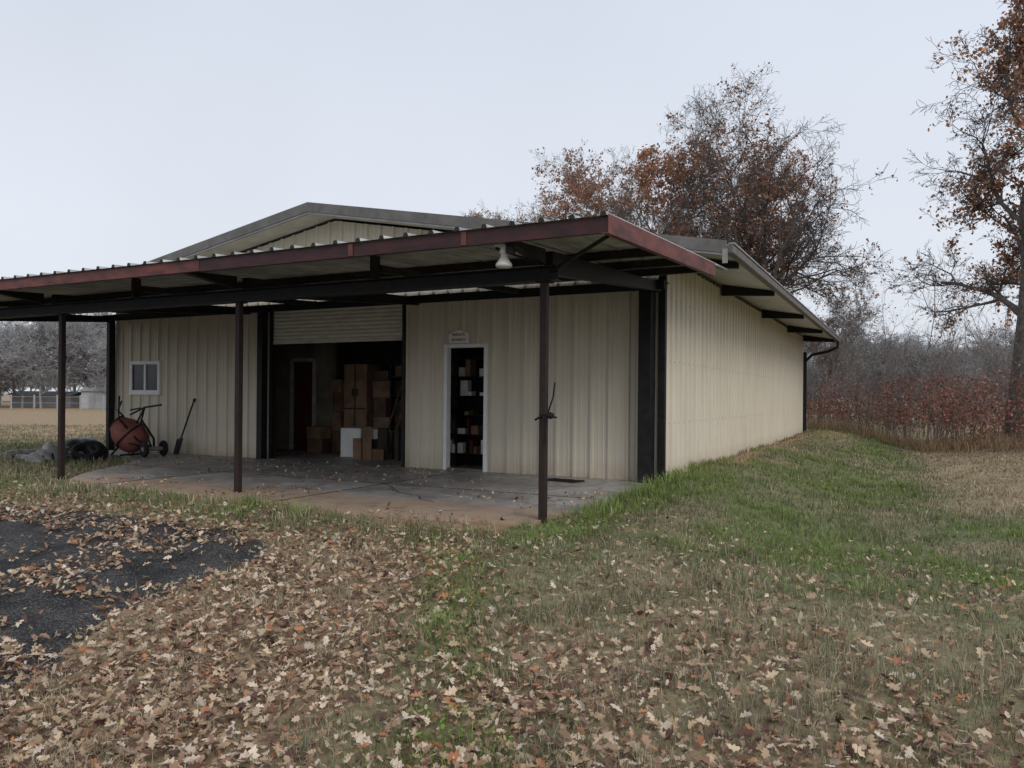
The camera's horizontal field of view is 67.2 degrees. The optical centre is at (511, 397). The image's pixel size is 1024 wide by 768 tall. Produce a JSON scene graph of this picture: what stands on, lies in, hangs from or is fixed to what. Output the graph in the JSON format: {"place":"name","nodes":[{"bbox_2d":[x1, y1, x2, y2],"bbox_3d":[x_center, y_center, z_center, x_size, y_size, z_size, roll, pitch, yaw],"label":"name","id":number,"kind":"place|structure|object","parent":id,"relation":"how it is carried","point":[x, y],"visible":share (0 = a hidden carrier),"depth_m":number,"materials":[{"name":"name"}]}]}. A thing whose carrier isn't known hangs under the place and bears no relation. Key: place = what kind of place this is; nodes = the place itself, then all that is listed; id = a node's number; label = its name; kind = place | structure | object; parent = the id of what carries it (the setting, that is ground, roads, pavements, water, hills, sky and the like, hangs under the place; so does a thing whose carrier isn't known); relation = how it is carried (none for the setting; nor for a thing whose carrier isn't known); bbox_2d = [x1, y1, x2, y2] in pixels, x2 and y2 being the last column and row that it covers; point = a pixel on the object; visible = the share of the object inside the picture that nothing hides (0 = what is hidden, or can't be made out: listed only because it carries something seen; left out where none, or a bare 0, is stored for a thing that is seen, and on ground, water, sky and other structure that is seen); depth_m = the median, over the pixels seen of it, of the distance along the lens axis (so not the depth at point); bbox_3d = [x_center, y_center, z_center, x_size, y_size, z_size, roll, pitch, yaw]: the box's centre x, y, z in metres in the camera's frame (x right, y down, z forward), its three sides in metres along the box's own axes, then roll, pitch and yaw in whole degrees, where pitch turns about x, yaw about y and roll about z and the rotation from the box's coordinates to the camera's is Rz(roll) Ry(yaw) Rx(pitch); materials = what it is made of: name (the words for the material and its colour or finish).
{"place":"outdoors","nodes":[
{"label":"outdoors","id":0,"kind":"place"},
{"bbox_2d":[268,321,335,450],"bbox_3d":[-6.083,-0.303,18.952,4.400,3.100,0.100,0,0,27],"label":"interior partition","id":1,"kind":"object","parent":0,"point":[323,355],"visible":0.26,"depth_m":18.36,"materials":[{"name":"brown wood"}]},
{"bbox_2d":[289,358,315,449],"bbox_3d":[-4.973,0.167,18.298,0.780,2.180,0.040,0,0,27],"label":"interior door trim","id":2,"kind":"structure","parent":1,"relation":"attached to","point":[293,360],"depth_m":18.38,"materials":[{"name":"brown wood"}]},
{"bbox_2d":[294,362,311,449],"bbox_3d":[-4.937,0.212,18.347,0.600,2.090,0.040,0,0,27],"label":"interior door","id":3,"kind":"structure","parent":1,"relation":"in","point":[303,400],"depth_m":18.35,"materials":[{"name":"black wood"}]},
{"bbox_2d":[268,448,482,468],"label":"interior floor","id":4,"kind":"structure","parent":0,"point":[302,455],"depth_m":15.87,"materials":[{"name":"concrete"}]},
{"bbox_2d":[269,312,275,458],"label":"rollup door tracks","id":5,"kind":"object","parent":4,"relation":"on","point":[272,406],"visible":0.57,"depth_m":15.72,"materials":[{"name":"black metal"}]},
{"bbox_2d":[273,304,401,343],"bbox_3d":[-3.422,-1.427,14.996,3.340,0.725,0.040,0,0,27],"label":"rollup door curtain","id":6,"kind":"object","parent":5,"relation":"attached to","point":[363,324],"visible":0.88,"depth_m":14.96,"materials":[{"name":"beige metal"}]},
{"bbox_2d":[269,319,401,398],"bbox_3d":[-2.722,-0.304,16.306,12.800,3.160,2.920,0,0,27],"label":"interior dark panel","id":7,"kind":"object","parent":4,"relation":"on","point":[374,352],"visible":0.02,"depth_m":18.07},
{"bbox_2d":[307,364,396,438],"bbox_3d":[-3.316,0.271,17.257,2.599,2.000,0.846,0,0,27],"label":"brown cabinet and boxes","id":8,"kind":"object","parent":4,"relation":"on","point":[369,388],"visible":0.58,"depth_m":17.10,"materials":[{"name":"cardboard"}]},
{"bbox_2d":[344,365,364,426],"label":"cabinet seams","id":9,"kind":"object","parent":8,"relation":"attached to","point":[354,391],"visible":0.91,"depth_m":17.09,"materials":[{"name":"brown wood"}]},
{"bbox_2d":[307,371,398,452],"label":"dark boxes","id":10,"kind":"object","parent":4,"relation":"on","point":[381,407],"visible":0.45,"depth_m":17.36,"materials":[{"name":"cardboard"}]},
{"bbox_2d":[341,427,373,457],"bbox_3d":[-3.298,0.961,16.412,0.540,0.620,0.450,0,0,27],"label":"white appliance","id":11,"kind":"object","parent":4,"relation":"on","point":[348,434],"visible":0.57,"depth_m":16.23,"materials":[{"name":"metal"}]},
{"bbox_2d":[387,385,401,457],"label":"leaning boards","id":12,"kind":"object","parent":4,"relation":"on","point":[398,425],"visible":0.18,"depth_m":16.30,"materials":[{"name":"brown wood"}]},
{"bbox_2d":[365,360,483,460],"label":"stored goods","id":13,"kind":"object","parent":4,"relation":"on","point":[383,432],"depth_m":14.58},
{"bbox_2d":[389,347,483,465],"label":"storage shelves","id":14,"kind":"object","parent":4,"relation":"on","point":[460,406],"visible":0.34,"depth_m":14.66,"materials":[{"name":"black metal"}]},
{"bbox_2d":[353,360,482,460],"bbox_3d":[-1.547,0.288,15.587,3.217,1.996,1.513,0,0,27],"label":"stored goods cardboard","id":15,"kind":"object","parent":14,"relation":"on","point":[359,449],"visible":0.38,"depth_m":15.66,"materials":[{"name":"brown cardboard"}]},
{"bbox_2d":[447,467,482,471],"bbox_3d":[-0.805,1.276,13.604,0.750,0.035,0.110,0,0,27],"label":"man door threshold","id":16,"kind":"object","parent":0,"point":[465,469],"visible":0.86,"depth_m":13.58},
{"bbox_2d":[0,394,1023,767],"bbox_3d":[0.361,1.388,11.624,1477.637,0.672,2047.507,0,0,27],"label":"ground","id":17,"kind":"structure","parent":0,"point":[32,600],"depth_m":5.21,"materials":[{"name":"green plant"}]},
{"bbox_2d":[25,456,44,462],"bbox_3d":[-9.227,1.209,15.003,0.433,0.100,0.314,0,0,27],"label":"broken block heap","id":18,"kind":"object","parent":17,"relation":"on","point":[33,459],"visible":0.91,"depth_m":14.91,"materials":[{"name":"grey concrete"}]},
{"bbox_2d":[24,452,52,459],"bbox_3d":[-9.506,1.182,15.590,0.507,0.150,0.475,0,0,-9],"label":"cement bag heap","id":19,"kind":"object","parent":17,"relation":"on","point":[48,456],"visible":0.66,"depth_m":15.45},
{"bbox_2d":[2,449,82,458],"bbox_3d":[-9.553,1.153,15.632,1.376,0.186,1.123,0,0,41],"label":"scrap block pile","id":20,"kind":"object","parent":17,"relation":"on","point":[20,454],"visible":0.62,"depth_m":15.50,"materials":[{"name":"grey concrete"}]},
{"bbox_2d":[7,391,80,407],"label":"barn","id":21,"kind":"structure","parent":17,"relation":"on","point":[49,399],"depth_m":72.54,"materials":[{"name":"grey metal"}]},
{"bbox_2d":[29,398,43,406],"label":"door","id":22,"kind":"structure","parent":21,"relation":"in","point":[30,399],"depth_m":72.45,"materials":[{"name":"grey metal"}]},
{"bbox_2d":[42,442,53,449],"bbox_3d":[-9.666,1.086,16.068,0.220,0.300,0.220,0,0,27],"label":"white jug","id":23,"kind":"object","parent":17,"relation":"on","point":[48,446],"visible":0.54,"depth_m":15.99,"materials":[{"name":"white plastic"}]},
{"bbox_2d":[0,395,105,409],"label":"field fence","id":24,"kind":"object","parent":17,"relation":"on","point":[34,396],"visible":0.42,"depth_m":61.97,"materials":[{"name":"grey metal"}]},
{"bbox_2d":[52,447,68,460],"bbox_3d":[-8.829,1.113,15.074,0.280,0.260,0.280,0,0,27],"label":"plastic bucket","id":25,"kind":"object","parent":17,"relation":"on","point":[55,450],"visible":0.5,"depth_m":14.98,"materials":[{"name":"grey plastic"}]},
{"bbox_2d":[51,437,108,459],"bbox_3d":[-8.808,1.053,16.007,1.139,0.421,0.894,1,0,5],"label":"black tarp pile","id":26,"kind":"object","parent":17,"relation":"on","point":[70,443],"visible":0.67,"depth_m":15.71,"materials":[{"name":"black plastic"}]},
{"bbox_2d":[71,442,101,460],"bbox_3d":[-8.555,1.095,15.495,0.544,0.366,0.551,0,0,27],"label":"tire","id":27,"kind":"object","parent":17,"relation":"on","point":[78,447],"visible":0.95,"depth_m":15.41,"materials":[{"name":"rubber"}]},
{"bbox_2d":[78,387,105,408],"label":"shed","id":28,"kind":"structure","parent":17,"relation":"on","point":[87,396],"depth_m":66.98,"materials":[{"name":"grey"}]},
{"bbox_2d":[89,395,94,407],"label":"door","id":29,"kind":"structure","parent":28,"relation":"in","point":[91,397],"depth_m":66.96,"materials":[{"name":"white metal"}]},
{"bbox_2d":[69,450,653,525],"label":"concrete slab","id":30,"kind":"structure","parent":17,"relation":"on","point":[496,507],"depth_m":11.11,"materials":[{"name":"grey concrete"}]},
{"bbox_2d":[108,396,167,456],"bbox_3d":[-7.854,0.603,16.120,1.499,1.257,0.753,0,0,27],"label":"cement mixer","id":31,"kind":"object","parent":30,"relation":"on","point":[130,435],"visible":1,"depth_m":16.03,"materials":[{"name":"red paint"}]},
{"bbox_2d":[173,398,195,453],"bbox_3d":[-7.018,0.621,16.525,0.450,1.196,0.141,0,0,-17],"label":"shovel","id":32,"kind":"object","parent":30,"relation":"on","point":[178,444],"visible":1,"depth_m":16.50,"materials":[{"name":"black paint"}]},
{"bbox_2d":[55,281,553,523],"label":"porch posts","id":33,"kind":"object","parent":30,"relation":"on","point":[543,395],"visible":0.84,"depth_m":10.21,"materials":[{"name":"brown metal"}]},
{"bbox_2d":[0,235,668,321],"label":"porch beams","id":34,"kind":"structure","parent":33,"relation":"on","point":[373,292],"depth_m":10.60,"materials":[{"name":"black metal"}]},
{"bbox_2d":[0,260,200,290],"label":"roof fascia","id":35,"kind":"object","parent":34,"relation":"attached to","point":[190,266],"visible":1,"depth_m":10.07,"materials":[{"name":"brown metal"}]},
{"bbox_2d":[0,248,700,314],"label":"porch purlins","id":36,"kind":"object","parent":34,"relation":"on","point":[377,270],"visible":0.3,"depth_m":10.76,"materials":[{"name":"white metal"}]},
{"bbox_2d":[0,211,727,312],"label":"porch roof sheet","id":37,"kind":"object","parent":36,"relation":"on","point":[565,246],"visible":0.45,"depth_m":9.97,"materials":[{"name":"grey metal"}]},
{"bbox_2d":[1,211,606,278],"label":"porch roof rib ends","id":38,"kind":"object","parent":37,"relation":"attached to","point":[571,216],"visible":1,"depth_m":8.26,"materials":[{"name":"metal"}]},
{"bbox_2d":[199,217,607,271],"bbox_3d":[-1.437,-1.563,8.091,5.200,0.140,0.050,0,0,27],"label":"porch fascia channel","id":39,"kind":"object","parent":34,"relation":"attached to","point":[572,228],"visible":1,"depth_m":7.82,"materials":[{"name":"brown metal"}]},
{"bbox_2d":[348,231,465,255],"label":"fascia splice plates","id":40,"kind":"object","parent":34,"relation":"attached to","point":[463,242],"visible":1,"depth_m":7.56,"materials":[{"name":"red metal"}]},
{"bbox_2d":[494,243,542,268],"bbox_3d":[0.079,-1.389,7.831,0.225,0.240,0.748,0,0,27],"label":"porch light","id":41,"kind":"object","parent":34,"relation":"attached to","point":[503,261],"visible":0.94,"depth_m":7.54,"materials":[{"name":"white metal"}]},
{"bbox_2d":[534,382,556,444],"bbox_3d":[0.352,0.173,8.114,0.278,0.662,0.079,0,0,27],"label":"hitch pin tool on post","id":42,"kind":"object","parent":33,"relation":"attached to","point":[549,415],"visible":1,"depth_m":8.09,"materials":[{"name":"black metal"}]},
{"bbox_2d":[107,462,594,501],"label":"slab joints","id":43,"kind":"object","parent":30,"relation":"on","point":[333,479],"visible":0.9,"depth_m":11.52,"materials":[{"name":"grey concrete"}]},
{"bbox_2d":[115,221,658,480],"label":"front wall","id":44,"kind":"structure","parent":30,"relation":"on","point":[593,375],"depth_m":13.38,"materials":[{"name":"beige metal"}]},
{"bbox_2d":[128,361,161,394],"bbox_3d":[-8.283,-0.432,17.424,1.070,0.760,0.115,0,0,27],"label":"window frame","id":45,"kind":"object","parent":44,"relation":"attached to","point":[145,391],"visible":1,"depth_m":17.39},
{"bbox_2d":[133,364,156,389],"bbox_3d":[-8.282,-0.447,17.426,0.860,0.580,0.010,0,0,27],"label":"window glass","id":46,"kind":"object","parent":45,"relation":"in","point":[138,378],"visible":1,"depth_m":17.41,"materials":[{"name":"grey glass"}]},
{"bbox_2d":[449,330,468,342],"bbox_3d":[-0.940,-1.067,13.597,0.410,0.228,0.012,0,0,27],"label":"private property sign","id":47,"kind":"object","parent":44,"relation":"attached to","point":[458,336],"visible":1,"depth_m":13.59,"materials":[{"name":"white plastic"}]},
{"bbox_2d":[188,214,730,258],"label":"soffit","id":48,"kind":"structure","parent":44,"relation":"attached to","point":[289,227],"depth_m":15.18,"materials":[{"name":"beige metal"}]},
{"bbox_2d":[443,343,488,471],"bbox_3d":[-0.800,0.180,13.595,0.890,2.225,0.132,0,0,27],"label":"man door frame","id":49,"kind":"object","parent":44,"relation":"attached to","point":[446,404],"visible":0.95,"depth_m":13.71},
{"bbox_2d":[142,202,835,341],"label":"rake trim","id":50,"kind":"structure","parent":44,"relation":"attached to","point":[703,244],"depth_m":13.54,"materials":[{"name":"grey metal"}]},
{"bbox_2d":[174,212,721,260],"bbox_3d":[-3.776,-2.737,14.289,15.220,1.388,0.050,0,0,27],"label":"rake lip","id":51,"kind":"object","parent":50,"relation":"attached to","point":[353,217],"visible":0.54,"depth_m":14.03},
{"bbox_2d":[722,248,727,262],"bbox_3d":[2.970,-1.970,10.747,0.070,0.200,0.018,0,0,27],"label":"gutter end cap","id":52,"kind":"object","parent":50,"relation":"attached to","point":[724,255],"visible":1,"depth_m":10.73,"materials":[{"name":"white metal"}]},
{"bbox_2d":[548,478,584,482],"bbox_3d":[0.801,1.287,11.931,0.605,0.027,0.257,1,0,33],"label":"door mat iron grate","id":53,"kind":"object","parent":30,"relation":"on","point":[562,480],"visible":0.88,"depth_m":11.85,"materials":[{"name":"metal"}]},
{"bbox_2d":[106,275,666,483],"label":"steel columns","id":54,"kind":"structure","parent":17,"relation":"on","point":[646,384],"depth_m":11.92,"materials":[{"name":"black metal"}]},
{"bbox_2d":[0,312,1015,421],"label":"distant treeline","id":55,"kind":"object","parent":17,"relation":"on","point":[29,355],"visible":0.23,"depth_m":67.36,"materials":[{"name":"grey plant"}]},
{"bbox_2d":[0,454,1023,767],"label":"fallen leaves","id":56,"kind":"object","parent":17,"relation":"on","point":[456,756],"visible":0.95,"depth_m":4.20,"materials":[{"name":"brown plant"}]},
{"bbox_2d":[459,196,569,222],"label":"oak tree","id":57,"kind":"object","parent":17,"relation":"on","point":[479,215],"visible":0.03,"depth_m":51.98,"materials":[{"name":"brown plant"}]},
{"bbox_2d":[534,140,695,232],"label":"oak tree","id":58,"kind":"object","parent":17,"relation":"on","point":[564,167],"visible":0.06,"depth_m":44.77,"materials":[{"name":"brown plant"}]},
{"bbox_2d":[486,107,816,238],"bbox_3d":[6.272,-6.091,40.298,17.416,15.705,11.153,0,0,27],"label":"oak tree","id":59,"kind":"object","parent":17,"relation":"on","point":[650,168],"visible":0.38,"depth_m":38.57,"materials":[{"name":"brown plant"}]},
{"bbox_2d":[396,479,1019,751],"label":"clover weeds","id":60,"kind":"object","parent":17,"relation":"on","point":[487,730],"visible":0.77,"depth_m":6.52,"materials":[{"name":"green plant"}]},
{"bbox_2d":[666,273,803,478],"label":"side wall","id":61,"kind":"structure","parent":17,"relation":"on","point":[698,397],"depth_m":15.90,"materials":[{"name":"beige metal"}]},
{"bbox_2d":[669,298,784,422],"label":"siding screws","id":62,"kind":"object","parent":61,"relation":"attached to","point":[719,369],"visible":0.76,"depth_m":15.90,"materials":[{"name":"metal"}]},
{"bbox_2d":[706,258,833,341],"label":"eave outriggers","id":63,"kind":"object","parent":61,"relation":"attached to","point":[728,290],"visible":0.36,"depth_m":19.32,"materials":[{"name":"black paint"}]},
{"bbox_2d":[240,218,802,335],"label":"roof panels","id":64,"kind":"object","parent":63,"relation":"on","point":[711,280],"visible":0.04,"depth_m":15.38,"materials":[{"name":"metal"}]},
{"bbox_2d":[702,256,831,338],"bbox_3d":[0.701,-2.213,22.971,15.140,0.184,18.050,0,0,27],"label":"eave underside","id":65,"kind":"object","parent":63,"relation":"on","point":[741,276],"depth_m":16.71,"materials":[{"name":"white metal"}]},
{"bbox_2d":[654,63,879,316],"bbox_3d":[12.079,-6.998,39.136,12.144,17.577,10.949,1,0,-18],"label":"oak tree","id":66,"kind":"object","parent":17,"relation":"on","point":[724,144],"visible":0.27,"depth_m":36.60,"materials":[{"name":"brown plant"}]},
{"bbox_2d":[644,62,909,311],"bbox_3d":[11.481,-6.388,34.835,11.608,16.299,11.802,0,0,27],"label":"oak tree","id":67,"kind":"object","parent":17,"relation":"on","point":[765,229],"visible":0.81,"depth_m":32.80,"materials":[{"name":"brown plant"}]},
{"bbox_2d":[803,273,888,421],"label":"oak tree","id":68,"kind":"object","parent":17,"relation":"on","point":[832,322],"visible":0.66,"depth_m":44.96,"materials":[{"name":"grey plant"}]},
{"bbox_2d":[804,255,1023,453],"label":"brush thicket","id":69,"kind":"object","parent":17,"relation":"on","point":[953,415],"visible":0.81,"depth_m":30.77,"materials":[{"name":"brown plant"}]},
{"bbox_2d":[883,0,1023,440],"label":"oak tree","id":70,"kind":"object","parent":17,"relation":"on","point":[986,177],"visible":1,"depth_m":25.11,"materials":[{"name":"brown plant"}]},
{"bbox_2d":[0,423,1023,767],"bbox_3d":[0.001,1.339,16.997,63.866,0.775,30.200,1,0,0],"label":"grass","id":71,"kind":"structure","parent":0,"point":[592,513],"depth_m":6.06,"materials":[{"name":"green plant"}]},
{"bbox_2d":[0,0,1023,401],"label":"sky","id":72,"kind":"structure","parent":0,"point":[132,131],"materials":[{"name":"white"}]},
{"bbox_2d":[602,214,714,275],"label":"porch side fascia","id":73,"kind":"structure","parent":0,"point":[627,232],"depth_m":8.12,"materials":[{"name":"red metal"}]},
{"bbox_2d":[727,244,839,342],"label":"gutters","id":74,"kind":"object","parent":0,"point":[736,254],"visible":0.48,"depth_m":13.97,"materials":[{"name":"grey metal"}]},
{"bbox_2d":[728,242,840,338],"bbox_3d":[7.375,-2.119,19.132,0.085,0.024,18.750,0,0,27],"label":"gutter lip","id":75,"kind":"object","parent":74,"relation":"on","point":[759,266],"visible":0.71,"depth_m":13.97,"materials":[{"name":"metal"}]},
{"bbox_2d":[803,342,838,432],"bbox_3d":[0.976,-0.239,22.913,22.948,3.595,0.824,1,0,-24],"label":"downspout","id":76,"kind":"object","parent":74,"relation":"attached to","point":[805,358],"visible":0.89,"depth_m":27.54,"materials":[{"name":"black paint"}]}
]}

